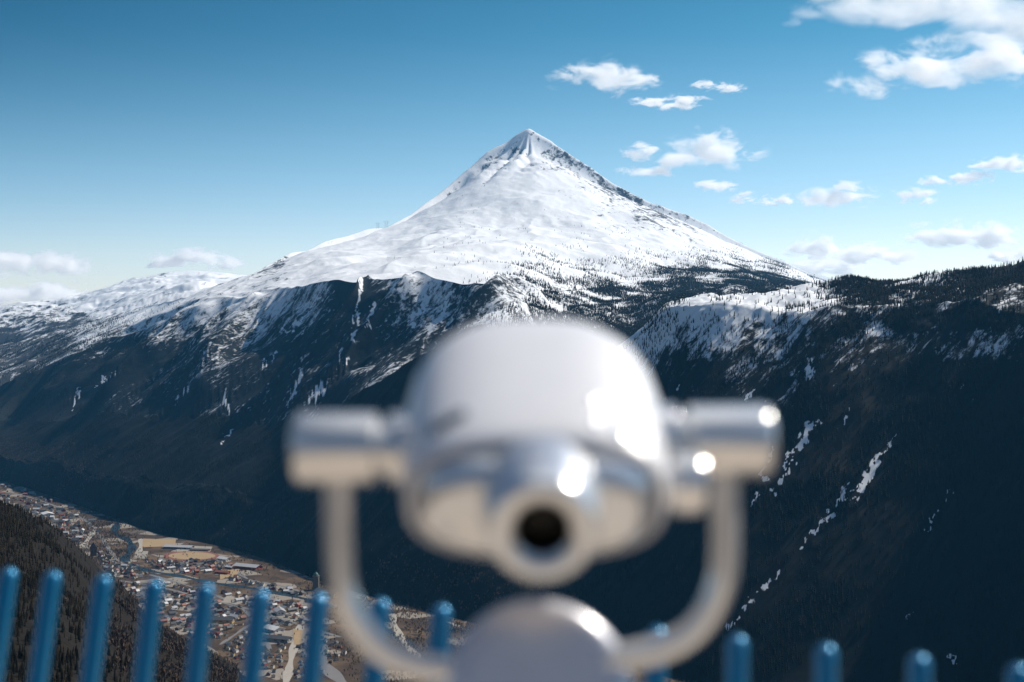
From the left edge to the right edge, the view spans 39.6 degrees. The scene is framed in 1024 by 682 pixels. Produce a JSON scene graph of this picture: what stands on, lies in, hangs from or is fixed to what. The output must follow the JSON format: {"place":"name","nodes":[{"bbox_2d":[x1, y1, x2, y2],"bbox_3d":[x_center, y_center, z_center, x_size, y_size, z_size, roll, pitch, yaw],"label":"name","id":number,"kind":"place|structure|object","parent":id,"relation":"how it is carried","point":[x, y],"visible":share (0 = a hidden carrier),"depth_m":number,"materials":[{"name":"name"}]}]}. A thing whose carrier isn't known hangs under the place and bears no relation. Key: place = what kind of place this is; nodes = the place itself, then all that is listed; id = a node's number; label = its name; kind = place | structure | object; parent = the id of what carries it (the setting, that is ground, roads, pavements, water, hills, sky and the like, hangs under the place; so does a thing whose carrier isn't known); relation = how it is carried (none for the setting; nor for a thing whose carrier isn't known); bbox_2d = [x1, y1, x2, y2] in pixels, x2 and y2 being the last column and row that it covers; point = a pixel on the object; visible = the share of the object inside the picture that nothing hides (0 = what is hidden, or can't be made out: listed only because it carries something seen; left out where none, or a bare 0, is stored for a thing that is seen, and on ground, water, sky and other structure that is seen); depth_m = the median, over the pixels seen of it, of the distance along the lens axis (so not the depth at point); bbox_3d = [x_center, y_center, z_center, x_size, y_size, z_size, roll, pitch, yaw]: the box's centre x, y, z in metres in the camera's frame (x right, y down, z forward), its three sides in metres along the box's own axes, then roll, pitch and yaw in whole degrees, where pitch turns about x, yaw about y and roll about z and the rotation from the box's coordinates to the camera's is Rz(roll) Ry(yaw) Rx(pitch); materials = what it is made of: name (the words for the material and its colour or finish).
{"place":"outdoors","nodes":[
{"label":"outdoors","id":0,"kind":"place"},
{"bbox_2d":[10,492,135,566],"bbox_3d":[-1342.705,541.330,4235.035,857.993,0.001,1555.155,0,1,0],"label":"road","id":1,"kind":"structure","parent":0,"point":[109,548],"depth_m":4076.37,"materials":[{"name":"grey asphalt"}]},
{"bbox_2d":[80,530,94,546],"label":"road","id":2,"kind":"structure","parent":0,"point":[88,538],"depth_m":3924.27,"materials":[{"name":"grey asphalt"}]},
{"bbox_2d":[0,506,240,681],"bbox_3d":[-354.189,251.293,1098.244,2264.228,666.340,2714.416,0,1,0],"label":"hillside","id":3,"kind":"structure","parent":0,"point":[62,541],"depth_m":1270.96,"materials":[{"name":"plant"}]},
{"bbox_2d":[7,657,11,669],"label":"spruce tree","id":4,"kind":"object","parent":3,"relation":"on","point":[9,667],"visible":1,"depth_m":834.99,"materials":[{"name":"green plant"}]},
{"bbox_2d":[17,617,21,628],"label":"spruce tree","id":5,"kind":"object","parent":3,"relation":"on","point":[19,624],"visible":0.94,"depth_m":927.32,"materials":[{"name":"green plant"}]},
{"bbox_2d":[55,668,59,681],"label":"spruce tree","id":6,"kind":"object","parent":3,"relation":"on","point":[57,677],"visible":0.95,"depth_m":828.45,"materials":[{"name":"green plant"}]},
{"bbox_2d":[0,498,241,681],"bbox_3d":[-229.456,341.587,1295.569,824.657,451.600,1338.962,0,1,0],"label":"spruce wood","id":7,"kind":"object","parent":3,"relation":"on","point":[7,525],"visible":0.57,"depth_m":1274.35,"materials":[{"name":"green plant"}]},
{"bbox_2d":[0,270,246,342],"bbox_3d":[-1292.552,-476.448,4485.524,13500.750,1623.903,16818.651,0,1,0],"label":"hills","id":8,"kind":"structure","parent":0,"point":[127,295],"depth_m":10160.43,"materials":[{"name":"white snow"}]},
{"bbox_2d":[0,158,479,343],"bbox_3d":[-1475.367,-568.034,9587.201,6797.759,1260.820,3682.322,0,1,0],"label":"spruce wood","id":9,"kind":"object","parent":8,"relation":"on","point":[37,326],"visible":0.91,"depth_m":9455.61,"materials":[{"name":"green plant"}]},
{"bbox_2d":[136,539,142,550],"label":"road","id":10,"kind":"structure","parent":0,"point":[140,541],"depth_m":3799.83,"materials":[{"name":"grey asphalt"}]},
{"bbox_2d":[142,539,175,546],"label":"field","id":11,"kind":"structure","parent":0,"point":[154,542],"depth_m":3851.07,"materials":[{"name":"beige soil"}]},
{"bbox_2d":[164,552,218,560],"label":"running track","id":12,"kind":"structure","parent":0,"point":[215,554],"depth_m":3618.55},
{"bbox_2d":[151,574,271,649],"bbox_3d":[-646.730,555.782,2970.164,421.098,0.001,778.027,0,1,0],"label":"road","id":13,"kind":"structure","parent":0,"point":[268,645],"depth_m":3075.02,"materials":[{"name":"grey asphalt"}]},
{"bbox_2d":[220,569,239,578],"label":"field","id":14,"kind":"structure","parent":0,"point":[222,576],"depth_m":3357.64,"materials":[{"name":"beige soil"}]},
{"bbox_2d":[214,570,230,573],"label":"terrace","id":15,"kind":"structure","parent":14,"relation":"on","point":[221,572],"depth_m":3365.83,"materials":[{"name":"red paint"}]},
{"bbox_2d":[121,580,340,636],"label":"road","id":16,"kind":"structure","parent":0,"point":[331,634],"depth_m":2955.81,"materials":[{"name":"grey asphalt"}]},
{"bbox_2d":[219,615,269,644],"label":"road","id":17,"kind":"structure","parent":0,"point":[232,636],"depth_m":2698.99,"materials":[{"name":"grey asphalt"}]},
{"bbox_2d":[111,518,423,651],"bbox_3d":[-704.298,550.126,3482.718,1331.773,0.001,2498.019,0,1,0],"label":"river","id":18,"kind":"structure","parent":0,"point":[122,559],"depth_m":3319.47,"materials":[{"name":"liquid"}]},
{"bbox_2d":[214,572,332,604],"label":"road","id":19,"kind":"structure","parent":0,"point":[243,576],"depth_m":3241.40,"materials":[{"name":"grey asphalt"}]},
{"bbox_2d":[283,625,303,681],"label":"road","id":20,"kind":"structure","parent":0,"point":[288,671],"depth_m":2490.90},
{"bbox_2d":[293,629,302,643],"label":"field","id":21,"kind":"structure","parent":0,"point":[297,636],"depth_m":2698.17,"materials":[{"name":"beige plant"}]},
{"bbox_2d":[312,572,319,588],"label":"domed tower","id":22,"kind":"structure","parent":0,"point":[316,575],"depth_m":3159.99,"materials":[{"name":"stone"}]},
{"bbox_2d":[322,644,345,681],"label":"road","id":23,"kind":"structure","parent":0,"point":[335,674],"depth_m":2411.82,"materials":[{"name":"grey asphalt"}]},
{"bbox_2d":[0,481,682,681],"bbox_3d":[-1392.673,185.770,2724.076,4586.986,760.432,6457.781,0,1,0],"label":"valley floor","id":24,"kind":"structure","parent":0,"point":[283,576],"depth_m":3145.89,"materials":[{"name":"brown soil"}]},
{"bbox_2d":[41,511,53,515],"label":"hall","id":25,"kind":"structure","parent":24,"relation":"on","point":[46,513],"depth_m":4389.87,"materials":[{"name":"white paint"}]},
{"bbox_2d":[90,542,96,555],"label":"tower block","id":26,"kind":"structure","parent":24,"relation":"on","point":[93,549],"depth_m":3624.98,"materials":[{"name":"blue paint"}]},
{"bbox_2d":[132,551,147,558],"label":"yard","id":27,"kind":"structure","parent":24,"relation":"on","point":[140,553],"depth_m":3649.74,"materials":[{"name":"grey concrete"}]},
{"bbox_2d":[160,618,167,622],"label":"house","id":28,"kind":"structure","parent":24,"relation":"on","point":[164,620],"depth_m":2815.26,"materials":[{"name":"grey paint"}]},
{"bbox_2d":[163,614,170,619],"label":"house","id":29,"kind":"structure","parent":24,"relation":"on","point":[167,616],"depth_m":2847.91,"materials":[{"name":"white paint"}]},
{"bbox_2d":[164,598,172,602],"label":"house","id":30,"kind":"structure","parent":24,"relation":"on","point":[168,600],"depth_m":3018.39,"materials":[{"name":"white paint"}]},
{"bbox_2d":[168,611,175,615],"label":"house","id":31,"kind":"structure","parent":24,"relation":"on","point":[171,613],"depth_m":2884.00,"materials":[{"name":"grey paint"}]},
{"bbox_2d":[0,483,347,677],"bbox_3d":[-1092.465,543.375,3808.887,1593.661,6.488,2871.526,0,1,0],"label":"village houses","id":32,"kind":"structure","parent":24,"relation":"on","point":[296,674],"depth_m":2795.32,"materials":[{"name":"multicoloured paint"}]},
{"bbox_2d":[170,617,178,621],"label":"house","id":33,"kind":"structure","parent":24,"relation":"on","point":[174,619],"depth_m":2828.22,"materials":[{"name":"brown paint"}]},
{"bbox_2d":[162,544,193,548],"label":"hall","id":34,"kind":"structure","parent":24,"relation":"on","point":[167,546],"depth_m":3745.70,"materials":[{"name":"grey paint"}]},
{"bbox_2d":[184,613,191,617],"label":"house","id":35,"kind":"structure","parent":24,"relation":"on","point":[186,615],"depth_m":2861.49,"materials":[{"name":"white paint"}]},
{"bbox_2d":[171,546,211,551],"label":"yard","id":36,"kind":"structure","parent":24,"relation":"on","point":[188,550],"depth_m":3730.93,"materials":[{"name":"grey concrete"}]},
{"bbox_2d":[189,548,209,550],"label":"clubhouse","id":37,"kind":"structure","parent":36,"relation":"on","point":[195,549],"depth_m":3708.10,"materials":[{"name":"grey paint"}]},
{"bbox_2d":[169,552,214,558],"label":"sports pitch","id":38,"kind":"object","parent":24,"relation":"on","point":[198,555],"visible":1,"depth_m":3633.30,"materials":[{"name":"beige soil"}]},
{"bbox_2d":[204,569,212,572],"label":"house","id":39,"kind":"structure","parent":24,"relation":"on","point":[208,570],"depth_m":3383.75,"materials":[{"name":"beige paint"}]},
{"bbox_2d":[211,623,218,627],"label":"house","id":40,"kind":"structure","parent":24,"relation":"on","point":[213,625],"depth_m":2769.37,"materials":[{"name":"grey paint"}]},
{"bbox_2d":[214,609,222,612],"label":"house","id":41,"kind":"structure","parent":24,"relation":"on","point":[218,610],"depth_m":2911.22,"materials":[{"name":"grey paint"}]},
{"bbox_2d":[212,616,235,623],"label":"apartment block","id":42,"kind":"structure","parent":24,"relation":"on","point":[222,620],"depth_m":2809.04,"materials":[{"name":"paint"}]},
{"bbox_2d":[217,556,230,561],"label":"hall","id":43,"kind":"structure","parent":24,"relation":"on","point":[222,558],"depth_m":3548.49,"materials":[{"name":"white paint"}]},
{"bbox_2d":[225,625,232,630],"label":"house","id":44,"kind":"structure","parent":24,"relation":"on","point":[229,627],"depth_m":2748.04,"materials":[{"name":"paint"}]},
{"bbox_2d":[222,596,239,603],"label":"yard","id":45,"kind":"structure","parent":24,"relation":"on","point":[227,599],"depth_m":3040.64,"materials":[{"name":"grey concrete"}]},
{"bbox_2d":[234,597,243,601],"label":"house","id":46,"kind":"structure","parent":24,"relation":"on","point":[240,599],"depth_m":3025.74,"materials":[{"name":"white paint"}]},
{"bbox_2d":[240,615,246,619],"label":"house","id":47,"kind":"structure","parent":24,"relation":"on","point":[243,617],"depth_m":2841.99,"materials":[{"name":"paint"}]},
{"bbox_2d":[232,563,262,569],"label":"warehouse","id":48,"kind":"structure","parent":24,"relation":"on","point":[245,566],"depth_m":3436.34,"materials":[{"name":"grey paint"}]},
{"bbox_2d":[270,617,278,620],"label":"house","id":49,"kind":"structure","parent":24,"relation":"on","point":[275,618],"depth_m":2831.85,"materials":[{"name":"grey paint"}]},
{"bbox_2d":[267,624,285,633],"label":"hall","id":50,"kind":"structure","parent":24,"relation":"on","point":[273,629],"depth_m":2726.77,"materials":[{"name":"white paint"}]},
{"bbox_2d":[266,634,291,642],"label":"hall","id":51,"kind":"structure","parent":24,"relation":"on","point":[279,638],"depth_m":2644.26,"materials":[{"name":"grey paint"}]},
{"bbox_2d":[274,606,285,615],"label":"hall","id":52,"kind":"structure","parent":24,"relation":"on","point":[278,610],"depth_m":2889.13,"materials":[{"name":"white paint"}]},
{"bbox_2d":[0,436,562,618],"bbox_3d":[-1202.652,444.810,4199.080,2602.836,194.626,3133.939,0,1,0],"label":"valley edge birch wood","id":53,"kind":"object","parent":24,"relation":"on","point":[426,604],"visible":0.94,"depth_m":3114.08,"materials":[{"name":"brown plant"}]},
{"bbox_2d":[286,607,296,611],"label":"house","id":54,"kind":"structure","parent":24,"relation":"on","point":[292,609],"depth_m":2921.80,"materials":[{"name":"grey paint"}]},
{"bbox_2d":[313,588,330,597],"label":"station","id":55,"kind":"object","parent":24,"relation":"on","point":[326,592],"visible":0.48,"depth_m":3093.61,"materials":[{"name":"blue paint"}]},
{"bbox_2d":[0,487,695,681],"bbox_3d":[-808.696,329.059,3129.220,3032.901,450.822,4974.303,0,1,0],"label":"birch wood","id":56,"kind":"object","parent":24,"relation":"on","point":[172,636],"visible":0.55,"depth_m":2697.90,"materials":[{"name":"plant"}]},
{"bbox_2d":[0,271,791,427],"bbox_3d":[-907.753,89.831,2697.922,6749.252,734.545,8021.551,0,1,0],"label":"cliff slope","id":57,"kind":"structure","parent":0,"point":[273,356],"depth_m":4852.66,"materials":[{"name":"grey stone"}]},
{"bbox_2d":[690,274,696,287],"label":"power pylon","id":58,"kind":"object","parent":57,"relation":"on","point":[694,276],"visible":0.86,"depth_m":5120.91,"materials":[{"name":"silver metal"}]},
{"bbox_2d":[390,614,413,649],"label":"road","id":59,"kind":"structure","parent":0,"point":[398,631],"depth_m":2743.45,"materials":[{"name":"grey asphalt"}]},
{"bbox_2d":[0,129,829,384],"bbox_3d":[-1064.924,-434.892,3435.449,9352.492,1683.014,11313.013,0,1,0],"label":"snowy mountain","id":60,"kind":"structure","parent":0,"point":[526,177],"depth_m":7259.32,"materials":[{"name":"white snow"}]},
{"bbox_2d":[0,273,800,462],"bbox_3d":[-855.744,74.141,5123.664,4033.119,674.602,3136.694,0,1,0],"label":"mountain ridge","id":61,"kind":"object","parent":60,"relation":"on","point":[675,291],"visible":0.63,"depth_m":4738.24,"materials":[{"name":"grey stone"}]},
{"bbox_2d":[0,185,819,384],"bbox_3d":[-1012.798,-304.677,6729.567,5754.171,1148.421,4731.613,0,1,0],"label":"mountain foot spruce wood","id":62,"kind":"object","parent":60,"relation":"on","point":[708,270],"visible":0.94,"depth_m":6345.28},
{"bbox_2d":[0,260,1023,681],"bbox_3d":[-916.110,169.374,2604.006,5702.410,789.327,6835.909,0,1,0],"label":"wooded hillside","id":63,"kind":"structure","parent":0,"point":[228,436],"depth_m":2692.55,"materials":[{"name":"green plant"}]},
{"bbox_2d":[2,256,1023,681],"bbox_3d":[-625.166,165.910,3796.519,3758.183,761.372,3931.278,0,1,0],"label":"hillside spruce wood","id":64,"kind":"object","parent":63,"relation":"on","point":[934,292],"visible":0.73,"depth_m":2631.36,"materials":[{"name":"green plant"}]},
{"bbox_2d":[0,0,1023,304],"label":"sky","id":65,"kind":"structure","parent":0,"point":[826,139],"materials":[{"name":"blue"}]},
{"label":"viewing platform","id":66,"kind":"structure","parent":0,"visible":0},
{"bbox_2d":[0,567,1023,681],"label":"railing","id":67,"kind":"object","parent":66,"relation":"on","point":[826,664],"visible":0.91,"depth_m":2.76,"materials":[{"name":"blue metal"}]},
{"bbox_2d":[291,319,775,681],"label":"viewing telescope","id":68,"kind":"object","parent":66,"relation":"on","point":[541,449],"visible":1,"depth_m":1.58,"materials":[{"name":"silver metal"}]}
]}

